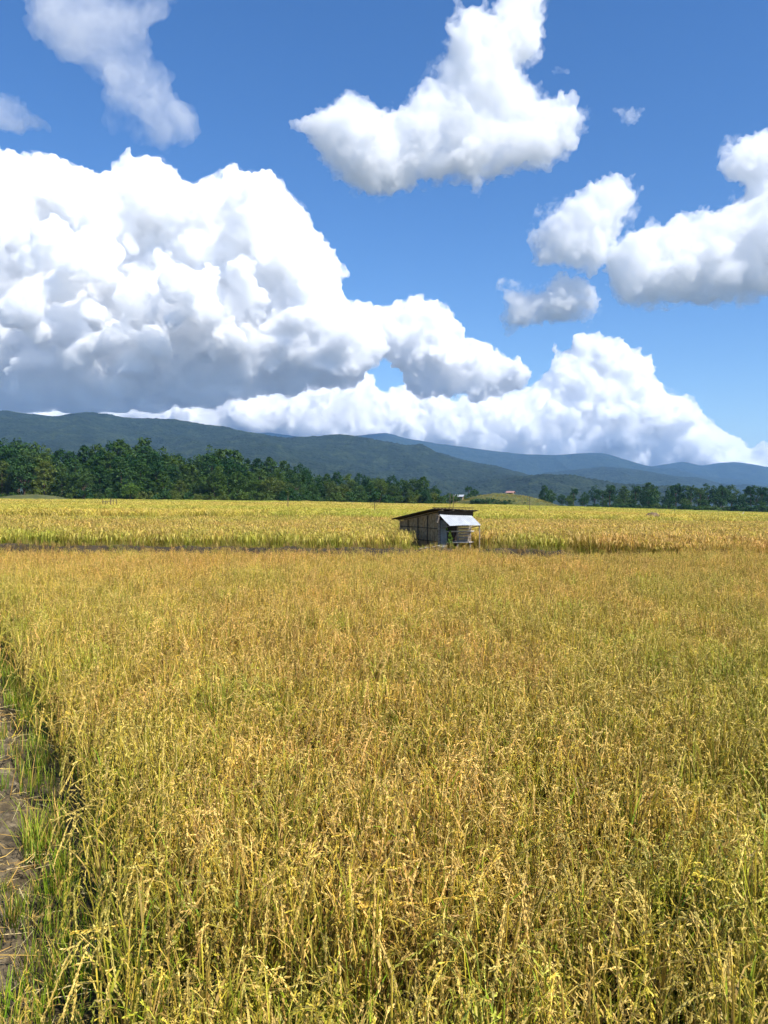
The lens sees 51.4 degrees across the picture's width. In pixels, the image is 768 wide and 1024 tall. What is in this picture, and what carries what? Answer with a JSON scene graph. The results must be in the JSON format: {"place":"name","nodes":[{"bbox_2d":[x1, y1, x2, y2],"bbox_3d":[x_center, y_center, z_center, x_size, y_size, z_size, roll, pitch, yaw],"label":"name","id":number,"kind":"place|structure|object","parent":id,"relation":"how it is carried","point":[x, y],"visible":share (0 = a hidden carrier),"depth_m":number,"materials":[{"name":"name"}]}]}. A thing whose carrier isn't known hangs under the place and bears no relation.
{"place":"outdoors","nodes":[
{"label":"outdoors","id":0,"kind":"place"},
{"bbox_2d":[0,691,41,1023],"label":"path","id":1,"kind":"structure","parent":0,"point":[11,858],"depth_m":4.80,"materials":[{"name":"brown soil"}]},
{"bbox_2d":[0,689,147,1023],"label":"straw litter","id":2,"kind":"object","parent":1,"relation":"on","point":[11,714],"visible":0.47,"depth_m":4.31,"materials":[{"name":"plant"}]},
{"bbox_2d":[0,494,67,498],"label":"grassy hill","id":3,"kind":"structure","parent":0,"point":[31,496],"depth_m":235.56,"materials":[{"name":"green plant"}]},
{"bbox_2d":[0,410,704,506],"bbox_3d":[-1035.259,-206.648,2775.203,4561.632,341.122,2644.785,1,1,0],"label":"forested mountain","id":4,"kind":"structure","parent":0,"point":[344,455],"depth_m":2384.87,"materials":[{"name":"green plant"}]},
{"bbox_2d":[0,493,729,558],"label":"scrub","id":5,"kind":"object","parent":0,"point":[124,543],"depth_m":25.74,"materials":[{"name":"plant"}]},
{"bbox_2d":[0,506,766,1023],"bbox_3d":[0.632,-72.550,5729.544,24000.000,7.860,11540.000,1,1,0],"label":"ground","id":6,"kind":"structure","parent":0,"point":[42,800],"depth_m":4.59,"materials":[{"name":"green plant"}]},
{"bbox_2d":[0,459,20,495],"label":"pine tree","id":7,"kind":"object","parent":6,"relation":"on","point":[4,487],"visible":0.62,"depth_m":261.75,"materials":[{"name":"green plant"}]},
{"bbox_2d":[0,445,31,489],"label":"broadleaf tree","id":8,"kind":"object","parent":6,"relation":"on","point":[6,449],"visible":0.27,"depth_m":266.77,"materials":[{"name":"green plant"}]},
{"bbox_2d":[0,437,43,491],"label":"broadleaf tree","id":9,"kind":"object","parent":6,"relation":"on","point":[19,446],"visible":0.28,"depth_m":287.92,"materials":[{"name":"green plant"}]},
{"bbox_2d":[5,455,43,494],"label":"broadleaf tree","id":10,"kind":"object","parent":6,"relation":"on","point":[27,478],"visible":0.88,"depth_m":256.34,"materials":[{"name":"green plant"}]},
{"bbox_2d":[10,448,39,491],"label":"broadleaf tree","id":11,"kind":"object","parent":6,"relation":"on","point":[29,456],"visible":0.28,"depth_m":271.44,"materials":[{"name":"green plant"}]},
{"bbox_2d":[19,452,57,494],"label":"tree","id":12,"kind":"object","parent":6,"relation":"on","point":[42,456],"visible":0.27,"depth_m":267.83,"materials":[{"name":"green plant"}]},
{"bbox_2d":[25,460,63,496],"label":"pine tree","id":13,"kind":"object","parent":6,"relation":"on","point":[43,470],"visible":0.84,"depth_m":256.09,"materials":[{"name":"green plant"}]},
{"bbox_2d":[49,474,73,497],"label":"pine tree","id":14,"kind":"object","parent":6,"relation":"on","point":[62,477],"visible":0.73,"depth_m":255.73,"materials":[{"name":"green plant"}]},
{"bbox_2d":[53,460,70,486],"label":"broadleaf tree","id":15,"kind":"object","parent":6,"relation":"on","point":[62,469],"visible":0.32,"depth_m":267.80,"materials":[{"name":"green plant"}]},
{"bbox_2d":[47,449,77,493],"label":"tree","id":16,"kind":"object","parent":6,"relation":"on","point":[57,454],"visible":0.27,"depth_m":282.92,"materials":[{"name":"green plant"}]},
{"bbox_2d":[61,451,81,491],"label":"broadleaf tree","id":17,"kind":"object","parent":6,"relation":"on","point":[72,455],"visible":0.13,"depth_m":284.91,"materials":[{"name":"green plant"}]},
{"bbox_2d":[60,458,87,493],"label":"pine tree","id":18,"kind":"object","parent":6,"relation":"on","point":[73,466],"visible":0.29,"depth_m":267.67,"materials":[{"name":"green plant"}]},
{"bbox_2d":[66,489,82,498],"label":"bush","id":19,"kind":"object","parent":6,"relation":"on","point":[72,495],"visible":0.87,"depth_m":245.97,"materials":[{"name":"green plant"}]},
{"bbox_2d":[67,445,92,470],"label":"pine tree","id":20,"kind":"object","parent":6,"relation":"on","point":[83,452],"visible":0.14,"depth_m":290.41,"materials":[{"name":"green plant"}]},
{"bbox_2d":[69,466,96,498],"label":"broadleaf tree","id":21,"kind":"object","parent":6,"relation":"on","point":[79,484],"visible":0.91,"depth_m":255.91,"materials":[{"name":"green plant"}]},
{"bbox_2d":[76,488,96,498],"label":"bush","id":22,"kind":"object","parent":6,"relation":"on","point":[87,494],"visible":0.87,"depth_m":245.83,"materials":[{"name":"green plant"}]},
{"bbox_2d":[81,454,107,489],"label":"broadleaf tree","id":23,"kind":"object","parent":6,"relation":"on","point":[92,471],"visible":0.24,"depth_m":275.20,"materials":[{"name":"green plant"}]},
{"bbox_2d":[86,466,114,493],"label":"pine tree","id":24,"kind":"object","parent":6,"relation":"on","point":[100,474],"visible":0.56,"depth_m":261.88,"materials":[{"name":"green plant"}]},
{"bbox_2d":[83,443,119,488],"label":"pine tree","id":25,"kind":"object","parent":6,"relation":"on","point":[92,450],"visible":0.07,"depth_m":290.40,"materials":[{"name":"green plant"}]},
{"bbox_2d":[90,440,113,473],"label":"broadleaf tree","id":26,"kind":"object","parent":6,"relation":"on","point":[102,453],"visible":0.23,"depth_m":282.67,"materials":[{"name":"green plant"}]},
{"bbox_2d":[98,451,125,493],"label":"tree","id":27,"kind":"object","parent":6,"relation":"on","point":[108,456],"visible":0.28,"depth_m":275.66,"materials":[{"name":"green plant"}]},
{"bbox_2d":[104,438,131,460],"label":"tree","id":28,"kind":"object","parent":6,"relation":"on","point":[119,447],"visible":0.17,"depth_m":289.59,"materials":[{"name":"green plant"}]},
{"bbox_2d":[103,458,140,498],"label":"pine tree","id":29,"kind":"object","parent":6,"relation":"on","point":[117,470],"visible":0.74,"depth_m":254.51,"materials":[{"name":"green plant"}]},
{"bbox_2d":[117,445,136,465],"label":"broadleaf tree","id":30,"kind":"object","parent":6,"relation":"on","point":[127,452],"visible":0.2,"depth_m":286.23,"materials":[{"name":"green plant"}]},
{"bbox_2d":[111,453,143,484],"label":"broadleaf tree","id":31,"kind":"object","parent":6,"relation":"on","point":[134,461],"visible":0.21,"depth_m":267.25,"materials":[{"name":"green plant"}]},
{"bbox_2d":[120,482,140,498],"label":"broadleaf tree","id":32,"kind":"object","parent":6,"relation":"on","point":[130,485],"visible":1,"depth_m":246.39,"materials":[{"name":"green plant"}]},
{"bbox_2d":[127,460,154,494],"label":"pine tree","id":33,"kind":"object","parent":6,"relation":"on","point":[139,478],"visible":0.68,"depth_m":261.03,"materials":[{"name":"green plant"}]},
{"bbox_2d":[129,445,159,489],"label":"pine tree","id":34,"kind":"object","parent":6,"relation":"on","point":[142,456],"visible":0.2,"depth_m":274.22,"materials":[{"name":"green plant"}]},
{"bbox_2d":[132,437,157,489],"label":"pine tree","id":35,"kind":"object","parent":6,"relation":"on","point":[144,442],"visible":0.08,"depth_m":290.95,"materials":[{"name":"green plant"}]},
{"bbox_2d":[150,488,171,499],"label":"bush","id":36,"kind":"object","parent":6,"relation":"on","point":[165,494],"visible":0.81,"depth_m":247.01,"materials":[{"name":"green plant"}]},
{"bbox_2d":[148,471,174,499],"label":"pine tree","id":37,"kind":"object","parent":6,"relation":"on","point":[165,476],"visible":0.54,"depth_m":260.79,"materials":[{"name":"green plant"}]},
{"bbox_2d":[147,450,177,488],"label":"broadleaf tree","id":38,"kind":"object","parent":6,"relation":"on","point":[158,464],"visible":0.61,"depth_m":271.22,"materials":[{"name":"green plant"}]},
{"bbox_2d":[152,446,173,468],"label":"broadleaf tree","id":39,"kind":"object","parent":6,"relation":"on","point":[165,457],"visible":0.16,"depth_m":294.40,"materials":[{"name":"green plant"}]},
{"bbox_2d":[159,464,185,498],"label":"pine tree","id":40,"kind":"object","parent":6,"relation":"on","point":[181,476],"visible":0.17,"depth_m":278.30,"materials":[{"name":"green plant"}]},
{"bbox_2d":[161,453,189,482],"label":"broadleaf tree","id":41,"kind":"object","parent":6,"relation":"on","point":[176,462],"visible":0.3,"depth_m":294.08,"materials":[{"name":"green plant"}]},
{"bbox_2d":[169,490,184,499],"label":"bush","id":42,"kind":"object","parent":6,"relation":"on","point":[177,496],"visible":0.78,"depth_m":248.26,"materials":[{"name":"green plant"}]},
{"bbox_2d":[170,480,187,493],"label":"pine tree","id":43,"kind":"object","parent":6,"relation":"on","point":[179,484],"visible":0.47,"depth_m":259.36,"materials":[{"name":"green plant"}]},
{"bbox_2d":[182,464,202,494],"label":"pine tree","id":44,"kind":"object","parent":6,"relation":"on","point":[191,477],"visible":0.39,"depth_m":274.08,"materials":[{"name":"green plant"}]},
{"bbox_2d":[195,444,225,477],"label":"broadleaf tree","id":45,"kind":"object","parent":6,"relation":"on","point":[200,461],"visible":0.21,"depth_m":290.86,"materials":[{"name":"green plant"}]},
{"bbox_2d":[195,453,226,498],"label":"pine tree","id":46,"kind":"object","parent":6,"relation":"on","point":[214,459],"visible":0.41,"depth_m":273.85,"materials":[{"name":"green plant"}]},
{"bbox_2d":[197,465,228,498],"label":"broadleaf tree","id":47,"kind":"object","parent":6,"relation":"on","point":[221,479],"visible":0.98,"depth_m":254.73,"materials":[{"name":"green plant"}]},
{"bbox_2d":[210,456,246,493],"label":"broadleaf tree","id":48,"kind":"object","parent":6,"relation":"on","point":[231,463],"visible":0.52,"depth_m":267.19,"materials":[{"name":"green plant"}]},
{"bbox_2d":[217,449,250,494],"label":"tree","id":49,"kind":"object","parent":6,"relation":"on","point":[235,456],"visible":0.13,"depth_m":289.74,"materials":[{"name":"green plant"}]},
{"bbox_2d":[222,471,248,495],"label":"pine tree","id":50,"kind":"object","parent":6,"relation":"on","point":[238,487],"visible":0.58,"depth_m":255.52,"materials":[{"name":"green plant"}]},
{"bbox_2d":[239,464,258,491],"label":"broadleaf tree","id":51,"kind":"object","parent":6,"relation":"on","point":[249,474],"visible":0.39,"depth_m":271.68,"materials":[{"name":"green plant"}]},
{"bbox_2d":[245,476,266,496],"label":"broadleaf tree","id":52,"kind":"object","parent":6,"relation":"on","point":[256,481],"visible":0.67,"depth_m":260.05,"materials":[{"name":"green plant"}]},
{"bbox_2d":[248,458,263,481],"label":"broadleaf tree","id":53,"kind":"object","parent":6,"relation":"on","point":[256,462],"visible":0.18,"depth_m":294.74,"materials":[{"name":"green plant"}]},
{"bbox_2d":[253,467,270,491],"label":"pine tree","id":54,"kind":"object","parent":6,"relation":"on","point":[259,473],"visible":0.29,"depth_m":277.56,"materials":[{"name":"green plant"}]},
{"bbox_2d":[259,490,275,500],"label":"bush","id":55,"kind":"object","parent":6,"relation":"on","point":[268,495],"visible":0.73,"depth_m":245.37,"materials":[{"name":"green plant"}]},
{"bbox_2d":[254,456,282,489],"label":"pine tree","id":56,"kind":"object","parent":6,"relation":"on","point":[268,469],"visible":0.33,"depth_m":287.90,"materials":[{"name":"green plant"}]},
{"bbox_2d":[258,475,286,493],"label":"broadleaf tree","id":57,"kind":"object","parent":6,"relation":"on","point":[278,488],"visible":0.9,"depth_m":257.37,"materials":[{"name":"green plant"}]},
{"bbox_2d":[270,468,286,495],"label":"pine tree","id":58,"kind":"object","parent":6,"relation":"on","point":[278,470],"visible":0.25,"depth_m":275.24,"materials":[{"name":"green plant"}]},
{"bbox_2d":[271,460,291,478],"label":"pine tree","id":59,"kind":"object","parent":6,"relation":"on","point":[282,466],"visible":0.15,"depth_m":295.44,"materials":[{"name":"green plant"}]},
{"bbox_2d":[278,488,296,500],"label":"bush","id":60,"kind":"object","parent":6,"relation":"on","point":[284,496],"visible":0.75,"depth_m":246.89,"materials":[{"name":"green plant"}]},
{"bbox_2d":[0,543,576,562],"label":"earth bund","id":61,"kind":"structure","parent":6,"relation":"on","point":[93,548],"depth_m":25.55,"materials":[{"name":"soil"}]},
{"bbox_2d":[283,470,306,492],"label":"broadleaf tree","id":62,"kind":"object","parent":6,"relation":"on","point":[295,481],"visible":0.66,"depth_m":269.84,"materials":[{"name":"green plant"}]},
{"bbox_2d":[284,463,307,490],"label":"broadleaf tree","id":63,"kind":"object","parent":6,"relation":"on","point":[301,471],"visible":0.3,"depth_m":288.64,"materials":[{"name":"green plant"}]},
{"bbox_2d":[299,467,321,489],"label":"broadleaf tree","id":64,"kind":"object","parent":6,"relation":"on","point":[310,476],"visible":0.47,"depth_m":295.38,"materials":[{"name":"green plant"}]},
{"bbox_2d":[300,490,320,500],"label":"bush","id":65,"kind":"object","parent":6,"relation":"on","point":[313,497],"visible":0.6,"depth_m":249.82,"materials":[{"name":"green plant"}]},
{"bbox_2d":[305,480,320,496],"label":"broadleaf tree","id":66,"kind":"object","parent":6,"relation":"on","point":[314,490],"visible":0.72,"depth_m":275.59,"materials":[{"name":"green plant"}]},
{"bbox_2d":[324,480,337,498],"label":"broadleaf tree","id":67,"kind":"object","parent":6,"relation":"on","point":[332,484],"visible":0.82,"depth_m":301.30,"materials":[{"name":"green plant"}]},
{"bbox_2d":[324,471,346,496],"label":"pine tree","id":68,"kind":"object","parent":6,"relation":"on","point":[339,481],"visible":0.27,"depth_m":324.57,"materials":[{"name":"green plant"}]},
{"bbox_2d":[329,492,341,501],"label":"bush","id":69,"kind":"object","parent":6,"relation":"on","point":[336,496],"visible":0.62,"depth_m":277.03,"materials":[{"name":"green plant"}]},
{"bbox_2d":[335,483,350,496],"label":"broadleaf tree","id":70,"kind":"object","parent":6,"relation":"on","point":[344,490],"visible":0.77,"depth_m":299.42,"materials":[{"name":"green plant"}]},
{"bbox_2d":[342,473,355,492],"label":"broadleaf tree","id":71,"kind":"object","parent":6,"relation":"on","point":[351,482],"visible":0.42,"depth_m":333.25,"materials":[{"name":"green plant"}]},
{"bbox_2d":[343,490,358,501],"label":"bush","id":72,"kind":"object","parent":6,"relation":"on","point":[353,497],"visible":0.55,"depth_m":276.80,"materials":[{"name":"green plant"}]},
{"bbox_2d":[350,473,369,492],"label":"broadleaf tree","id":73,"kind":"object","parent":6,"relation":"on","point":[363,483],"visible":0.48,"depth_m":326.88,"materials":[{"name":"green plant"}]},
{"bbox_2d":[355,491,369,502],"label":"bush","id":74,"kind":"object","parent":6,"relation":"on","point":[363,497],"visible":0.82,"depth_m":275.87,"materials":[{"name":"green plant"}]},
{"bbox_2d":[362,482,377,495],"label":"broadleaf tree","id":75,"kind":"object","parent":6,"relation":"on","point":[371,486],"visible":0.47,"depth_m":308.35,"materials":[{"name":"green plant"}]},
{"bbox_2d":[368,490,389,502],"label":"bush","id":76,"kind":"object","parent":6,"relation":"on","point":[375,496],"visible":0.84,"depth_m":276.10,"materials":[{"name":"green plant"}]},
{"bbox_2d":[374,480,391,501],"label":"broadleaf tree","id":77,"kind":"object","parent":6,"relation":"on","point":[380,484],"visible":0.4,"depth_m":309.24,"materials":[{"name":"green plant"}]},
{"bbox_2d":[0,539,767,1023],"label":"rice field","id":78,"kind":"structure","parent":6,"relation":"on","point":[528,865],"depth_m":3.92,"materials":[{"name":"yellow plant"}]},
{"bbox_2d":[0,512,767,556],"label":"rice field","id":79,"kind":"structure","parent":6,"relation":"on","point":[625,535],"depth_m":28.90,"materials":[{"name":"yellow plant"}]},
{"bbox_2d":[0,498,767,513],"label":"rice field","id":80,"kind":"structure","parent":6,"relation":"on","point":[283,502],"depth_m":175.53,"materials":[{"name":"yellow plant"}]},
{"bbox_2d":[384,475,401,494],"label":"broadleaf tree","id":81,"kind":"object","parent":6,"relation":"on","point":[391,479],"visible":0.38,"depth_m":326.90,"materials":[{"name":"green plant"}]},
{"bbox_2d":[386,483,401,496],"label":"broadleaf tree","id":82,"kind":"object","parent":6,"relation":"on","point":[392,487],"visible":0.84,"depth_m":308.14,"materials":[{"name":"green plant"}]},
{"bbox_2d":[401,477,423,495],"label":"broadleaf tree","id":83,"kind":"object","parent":6,"relation":"on","point":[412,482],"visible":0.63,"depth_m":331.95,"materials":[{"name":"green plant"}]},
{"bbox_2d":[414,476,432,503],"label":"tree","id":84,"kind":"object","parent":6,"relation":"on","point":[421,480],"visible":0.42,"depth_m":327.31,"materials":[{"name":"green plant"}]},
{"bbox_2d":[392,507,479,549],"bbox_3d":[1.873,0.819,29.576,1.851,2.000,4.095,0,1,-25],"label":"field hut","id":85,"kind":"object","parent":6,"relation":"on","point":[429,526],"visible":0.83,"depth_m":28.44,"materials":[{"name":"brown wood"}]},
{"bbox_2d":[440,520,446,547],"bbox_3d":[2.107,0.831,28.058,0.271,1.080,0.043,0,1,-25],"label":"door","id":86,"kind":"structure","parent":85,"relation":"in","point":[443,537],"depth_m":28.05,"materials":[{"name":"grey metal"}]},
{"bbox_2d":[538,485,552,502],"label":"pine tree","id":87,"kind":"object","parent":6,"relation":"on","point":[543,491],"visible":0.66,"depth_m":402.40,"materials":[{"name":"green plant"}]},
{"bbox_2d":[588,486,601,503],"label":"broadleaf tree","id":88,"kind":"object","parent":6,"relation":"on","point":[595,496],"visible":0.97,"depth_m":420.06,"materials":[{"name":"green plant"}]},
{"bbox_2d":[617,485,631,506],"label":"pine tree","id":89,"kind":"object","parent":6,"relation":"on","point":[624,494],"visible":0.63,"depth_m":393.53,"materials":[{"name":"green plant"}]},
{"bbox_2d":[636,482,659,506],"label":"tree","id":90,"kind":"object","parent":6,"relation":"on","point":[648,492],"visible":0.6,"depth_m":396.40,"materials":[{"name":"green plant"}]},
{"bbox_2d":[670,484,682,506],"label":"slender tree","id":91,"kind":"object","parent":6,"relation":"on","point":[676,490],"visible":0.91,"depth_m":403.44,"materials":[{"name":"green plant"}]},
{"bbox_2d":[676,485,696,508],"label":"broadleaf tree","id":92,"kind":"object","parent":6,"relation":"on","point":[682,495],"visible":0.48,"depth_m":423.15,"materials":[{"name":"green plant"}]},
{"bbox_2d":[698,483,719,502],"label":"broadleaf tree","id":93,"kind":"object","parent":6,"relation":"on","point":[711,494],"visible":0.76,"depth_m":413.28,"materials":[{"name":"green plant"}]},
{"bbox_2d":[711,494,727,506],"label":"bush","id":94,"kind":"object","parent":6,"relation":"on","point":[719,501],"visible":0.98,"depth_m":390.30,"materials":[{"name":"green plant"}]},
{"bbox_2d":[714,485,733,505],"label":"broadleaf tree","id":95,"kind":"object","parent":6,"relation":"on","point":[728,496],"visible":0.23,"depth_m":422.71,"materials":[{"name":"green plant"}]},
{"bbox_2d":[725,484,739,505],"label":"broadleaf tree","id":96,"kind":"object","parent":6,"relation":"on","point":[737,491],"visible":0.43,"depth_m":434.30,"materials":[{"name":"green plant"}]},
{"bbox_2d":[731,495,748,507],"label":"broadleaf tree","id":97,"kind":"object","parent":6,"relation":"on","point":[739,500],"visible":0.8,"depth_m":392.38,"materials":[{"name":"green plant"}]},
{"bbox_2d":[743,485,757,505],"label":"slender tree","id":98,"kind":"object","parent":6,"relation":"on","point":[749,490],"visible":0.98,"depth_m":400.30,"materials":[{"name":"green plant"}]},
{"bbox_2d":[745,486,766,505],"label":"broadleaf tree","id":99,"kind":"object","parent":6,"relation":"on","point":[757,498],"visible":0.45,"depth_m":413.07,"materials":[{"name":"green plant"}]},
{"bbox_2d":[0,501,767,521],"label":"rice field","id":100,"kind":"structure","parent":0,"point":[126,509],"depth_m":60.05,"materials":[{"name":"yellow plant"}]},
{"bbox_2d":[0,0,767,466],"label":"sky","id":101,"kind":"structure","parent":0,"point":[539,227],"materials":[{"name":"blue"}]},
{"bbox_2d":[455,493,552,505],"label":"grassy hill","id":102,"kind":"structure","parent":0,"point":[513,498],"depth_m":325.75,"materials":[{"name":"green plant"}]},
{"bbox_2d":[258,433,767,485],"bbox_3d":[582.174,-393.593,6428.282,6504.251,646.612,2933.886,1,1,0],"label":"forested mountain","id":103,"kind":"structure","parent":0,"point":[530,464],"depth_m":6495.08,"materials":[{"name":"plant"}]},
{"bbox_2d":[540,466,767,505],"bbox_3d":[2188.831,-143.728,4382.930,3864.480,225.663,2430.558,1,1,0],"label":"forested mountain","id":104,"kind":"structure","parent":0,"point":[621,475],"depth_m":4101.26,"materials":[{"name":"plant"}]},
{"bbox_2d":[652,462,767,483],"bbox_3d":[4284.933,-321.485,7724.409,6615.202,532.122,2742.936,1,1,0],"label":"forested mountain","id":105,"kind":"structure","parent":0,"point":[744,471],"depth_m":7690.63,"materials":[{"name":"plant"}]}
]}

